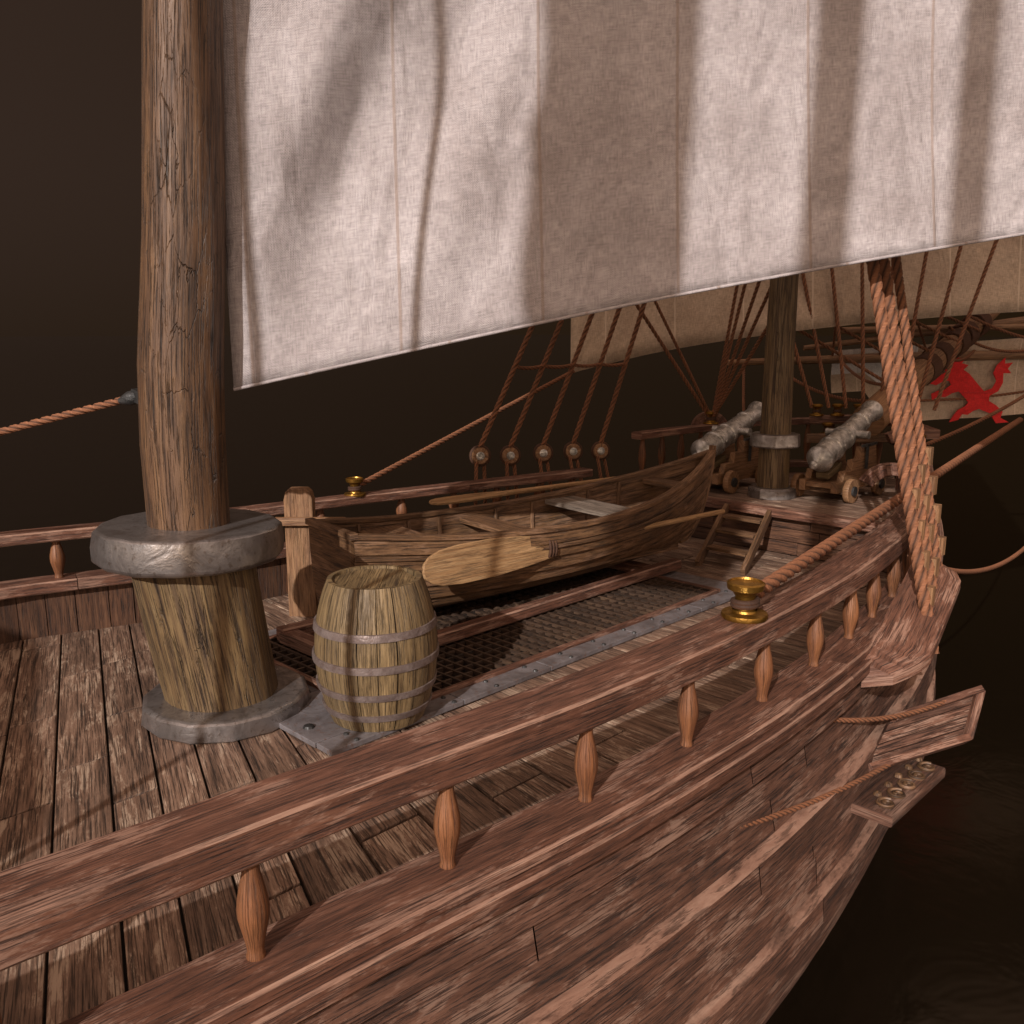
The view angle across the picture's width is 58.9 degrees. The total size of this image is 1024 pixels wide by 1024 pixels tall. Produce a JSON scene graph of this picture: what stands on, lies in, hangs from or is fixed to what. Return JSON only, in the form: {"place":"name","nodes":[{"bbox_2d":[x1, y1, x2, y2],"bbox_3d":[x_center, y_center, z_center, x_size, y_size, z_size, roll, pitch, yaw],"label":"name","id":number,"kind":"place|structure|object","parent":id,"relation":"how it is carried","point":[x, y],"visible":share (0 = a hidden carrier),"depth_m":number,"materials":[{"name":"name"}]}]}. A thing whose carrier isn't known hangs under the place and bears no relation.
{"place":"outdoors","nodes":[
{"label":"outdoors","id":0,"kind":"place"},
{"bbox_2d":[0,335,1023,1023],"bbox_3d":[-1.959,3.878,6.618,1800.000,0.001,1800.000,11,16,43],"label":"sea water","id":1,"kind":"structure","parent":0,"point":[928,927],"depth_m":31.71,"materials":[{"name":"black liquid"}]},
{"bbox_2d":[0,473,960,1023],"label":"sailing ship","id":2,"kind":"object","parent":1,"relation":"on","point":[706,909],"visible":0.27,"depth_m":5.03,"materials":[{"name":"brown wood"}]},
{"bbox_2d":[90,0,310,744],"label":"ship mast","id":3,"kind":"object","parent":2,"relation":"on","point":[188,551],"visible":1,"depth_m":5.50,"materials":[{"name":"brown wood"}]},
{"bbox_2d":[118,388,137,405],"bbox_3d":[-2.418,-0.735,5.951,0.369,0.147,0.124,5,12,24],"label":"iron hook","id":4,"kind":"object","parent":3,"relation":"attached to","point":[130,398],"visible":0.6,"depth_m":5.94,"materials":[{"name":"grey metal"}]},
{"bbox_2d":[223,0,1023,390],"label":"sail","id":5,"kind":"object","parent":3,"relation":"attached to","point":[405,176],"visible":1,"depth_m":6.04,"materials":[{"name":"fabric"}]},
{"bbox_2d":[275,487,345,616],"bbox_3d":[-1.748,0.363,7.981,0.620,1.160,0.192,0,11,0],"label":"wooden post","id":6,"kind":"object","parent":2,"relation":"on","point":[299,505],"visible":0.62,"depth_m":7.95,"materials":[{"name":"brown wood"}]},
{"bbox_2d":[0,468,805,599],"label":"deck railing","id":7,"kind":"object","parent":2,"relation":"on","point":[59,581],"visible":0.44,"depth_m":7.71,"materials":[{"name":"brown wood"}]},
{"bbox_2d":[344,477,365,496],"bbox_3d":[-1.589,-0.256,9.163,0.224,0.178,0.224,11,16,43],"label":"mooring bollard","id":8,"kind":"object","parent":7,"relation":"on","point":[354,487],"visible":1,"depth_m":9.11,"materials":[{"name":"gold metal"}]},
{"bbox_2d":[0,431,943,1023],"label":"deck railing","id":9,"kind":"object","parent":2,"relation":"on","point":[304,963],"visible":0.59,"depth_m":3.44,"materials":[{"name":"brown wood"}]},
{"bbox_2d":[721,577,767,623],"bbox_3d":[1.282,0.480,4.984,0.256,0.204,0.256,11,16,43],"label":"mooring bollard","id":10,"kind":"object","parent":9,"relation":"on","point":[743,607],"visible":1,"depth_m":4.93,"materials":[{"name":"gold metal"}]},
{"bbox_2d":[757,417,1022,597],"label":"mooring rope","id":11,"kind":"object","parent":10,"relation":"attached to","point":[783,574],"visible":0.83,"depth_m":6.54,"materials":[{"name":"brown fabric"}]},
{"bbox_2d":[268,568,734,755],"bbox_3d":[-0.160,0.933,7.872,2.240,0.071,4.900,11,16,43],"label":"deck grating","id":12,"kind":"object","parent":2,"relation":"on","point":[479,666],"visible":0.39,"depth_m":7.34,"materials":[{"name":"grey metal"}]},
{"bbox_2d":[312,565,438,731],"bbox_3d":[-0.876,0.861,5.845,0.813,0.920,0.813,11,16,43],"label":"wooden barrel","id":13,"kind":"object","parent":12,"relation":"on","point":[375,651],"visible":1,"depth_m":5.54,"materials":[{"name":"brown wood"}]},
{"bbox_2d":[276,558,680,656],"bbox_3d":[-0.073,0.756,8.309,1.075,0.110,4.123,11,16,43],"label":"boat cradle","id":14,"kind":"object","parent":12,"relation":"on","point":[298,636],"visible":0.5,"depth_m":7.78,"materials":[{"name":"brown wood"}]},
{"bbox_2d":[305,445,715,607],"bbox_3d":[0.379,0.105,8.704,4.719,1.142,1.292,-9,14,-37],"label":"rowboat","id":15,"kind":"object","parent":14,"relation":"on","point":[595,526],"visible":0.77,"depth_m":8.45,"materials":[{"name":"brown wood"}]},
{"bbox_2d":[422,509,724,585],"bbox_3d":[0.775,0.212,8.336,3.949,0.325,0.114,-10,15,-41],"label":"rowing oar","id":16,"kind":"object","parent":15,"relation":"on","point":[463,563],"visible":0.88,"depth_m":7.46,"materials":[{"name":"brown wood"}]},
{"bbox_2d":[0,240,1023,573],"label":"rigging rope","id":17,"kind":"object","parent":2,"relation":"attached to","point":[722,392],"visible":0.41,"depth_m":12.21,"materials":[{"name":"brown fabric"}]},
{"bbox_2d":[571,235,1023,371],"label":"sail","id":18,"kind":"object","parent":17,"relation":"hanging from","point":[700,318],"visible":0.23,"depth_m":12.46,"materials":[{"name":"beige fabric"}]},
{"bbox_2d":[429,476,615,504],"bbox_3d":[0.489,-0.286,10.265,3.509,0.111,0.176,-10,15,-41],"label":"rowing oar","id":19,"kind":"object","parent":2,"relation":"on","point":[455,499],"visible":0.84,"depth_m":9.67,"materials":[{"name":"brown wood"}]},
{"bbox_2d":[469,441,609,466],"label":"deadeye block","id":20,"kind":"structure","parent":2,"relation":"on","point":[482,455],"depth_m":11.01,"materials":[{"name":"brown wood"}]},
{"bbox_2d":[474,303,646,504],"bbox_3d":[1.254,-4.410,10.447,3.697,8.867,1.064,-2,12,-12],"label":"shroud rope","id":21,"kind":"object","parent":2,"relation":"attached to","point":[571,366],"visible":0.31,"depth_m":10.85,"materials":[{"name":"brown fabric"}]},
{"bbox_2d":[691,401,761,493],"bbox_3d":[2.803,-0.866,11.796,0.780,1.075,1.565,11,16,43],"label":"cannon","id":22,"kind":"object","parent":2,"relation":"on","point":[732,467],"visible":0.6,"depth_m":11.61,"materials":[{"name":"metal"}]},
{"bbox_2d":[695,503,771,575],"bbox_3d":[2.456,0.292,10.020,0.579,0.538,1.280,6,13,28],"label":"wooden ladder","id":23,"kind":"object","parent":2,"relation":"on","point":[716,529],"visible":0.93,"depth_m":9.98,"materials":[{"name":"brown wood"}]},
{"bbox_2d":[748,274,799,499],"bbox_3d":[3.205,-5.095,10.186,0.600,10.000,0.600,11,16,43],"label":"ship mast","id":24,"kind":"object","parent":2,"relation":"on","point":[774,439],"visible":0.57,"depth_m":10.79,"materials":[{"name":"brown wood"}]},
{"bbox_2d":[631,411,939,493],"bbox_3d":[3.772,-0.830,12.087,3.524,0.890,2.844,7,13,30],"label":"forecastle railing","id":25,"kind":"object","parent":2,"relation":"on","point":[873,475],"visible":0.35,"depth_m":12.22,"materials":[{"name":"brown wood"}]},
{"bbox_2d":[703,411,718,424],"bbox_3d":[2.801,-1.328,12.743,0.224,0.178,0.224,11,16,43],"label":"mooring bollard","id":26,"kind":"object","parent":25,"relation":"on","point":[710,419],"visible":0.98,"depth_m":12.68,"materials":[{"name":"gold metal"}]},
{"bbox_2d":[809,404,823,415],"bbox_3d":[4.265,-1.428,12.687,0.198,0.158,0.198,11,16,43],"label":"mooring bollard","id":27,"kind":"object","parent":25,"relation":"on","point":[816,411],"visible":1,"depth_m":12.64,"materials":[{"name":"gold metal"}]},
{"bbox_2d":[820,423,833,432],"bbox_3d":[4.373,-1.153,12.563,0.198,0.158,0.198,11,16,43],"label":"mooring bollard","id":28,"kind":"object","parent":25,"relation":"on","point":[827,425],"visible":0.45,"depth_m":12.52,"materials":[{"name":"gold metal"}]},
{"bbox_2d":[830,404,844,415],"bbox_3d":[4.521,-1.419,12.591,0.198,0.158,0.198,11,16,43],"label":"mooring bollard","id":29,"kind":"object","parent":25,"relation":"on","point":[837,410],"visible":1,"depth_m":12.54,"materials":[{"name":"gold metal"}]},
{"bbox_2d":[851,404,860,414],"bbox_3d":[4.783,-1.406,12.502,0.198,0.158,0.198,11,16,43],"label":"mooring bollard","id":30,"kind":"object","parent":25,"relation":"on","point":[856,406],"visible":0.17,"depth_m":12.47,"materials":[{"name":"gold metal"}]},
{"bbox_2d":[790,400,885,503],"bbox_3d":[4.075,-0.768,11.157,0.780,1.134,1.640,11,16,43],"label":"cannon","id":31,"kind":"object","parent":2,"relation":"on","point":[830,470],"visible":0.95,"depth_m":10.94,"materials":[{"name":"metal"}]},
{"bbox_2d":[739,700,946,828],"bbox_3d":[2.081,1.573,5.783,2.731,0.486,0.232,-9,15,-40],"label":"lid rope","id":32,"kind":"object","parent":2,"relation":"attached to","point":[817,799],"visible":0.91,"depth_m":5.89,"materials":[{"name":"brown fabric"}]},
{"bbox_2d":[851,757,945,826],"bbox_3d":[2.706,1.928,6.390,0.340,0.115,0.958,11,16,43],"label":"channel","id":33,"kind":"object","parent":2,"relation":"on","point":[891,796],"visible":0.98,"depth_m":6.28,"materials":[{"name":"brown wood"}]},
{"bbox_2d":[866,256,942,653],"bbox_3d":[2.623,-4.173,7.406,1.084,9.744,4.244,-1,11,-7],"label":"shroud rope","id":34,"kind":"object","parent":2,"relation":"attached to","point":[909,456],"visible":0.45,"depth_m":6.68,"materials":[{"name":"brown fabric"}]},
{"bbox_2d":[853,313,999,435],"bbox_3d":[7.909,-3.085,15.469,0.491,2.768,9.912,9,15,39],"label":"bowsprit","id":35,"kind":"object","parent":2,"relation":"on","point":[943,354],"visible":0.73,"depth_m":13.69,"materials":[{"name":"brown wood"}]},
{"bbox_2d":[868,685,985,771],"bbox_3d":[2.928,1.524,6.423,1.207,0.420,0.288,-5,12,-22],"label":"gunport lid","id":36,"kind":"object","parent":2,"relation":"on","point":[952,722],"visible":0.83,"depth_m":6.43,"materials":[{"name":"brown wood"}]},
{"bbox_2d":[912,446,945,605],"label":"chain plate block","id":37,"kind":"structure","parent":2,"relation":"on","point":[916,492],"depth_m":6.70,"materials":[{"name":"brown wood"}]},
{"bbox_2d":[0,0,1023,336],"label":"sky","id":38,"kind":"structure","parent":0,"point":[71,150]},
{"bbox_2d":[728,316,1023,365],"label":"sprit yard","id":39,"kind":"structure","parent":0,"point":[1016,323],"depth_m":15.93,"materials":[{"name":"brown wood"}]},
{"bbox_2d":[831,338,1023,422],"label":"emblem sail","id":40,"kind":"object","parent":39,"relation":"hanging from","point":[981,381],"visible":0.59,"depth_m":16.14,"materials":[{"name":"beige fabric"}]}
]}

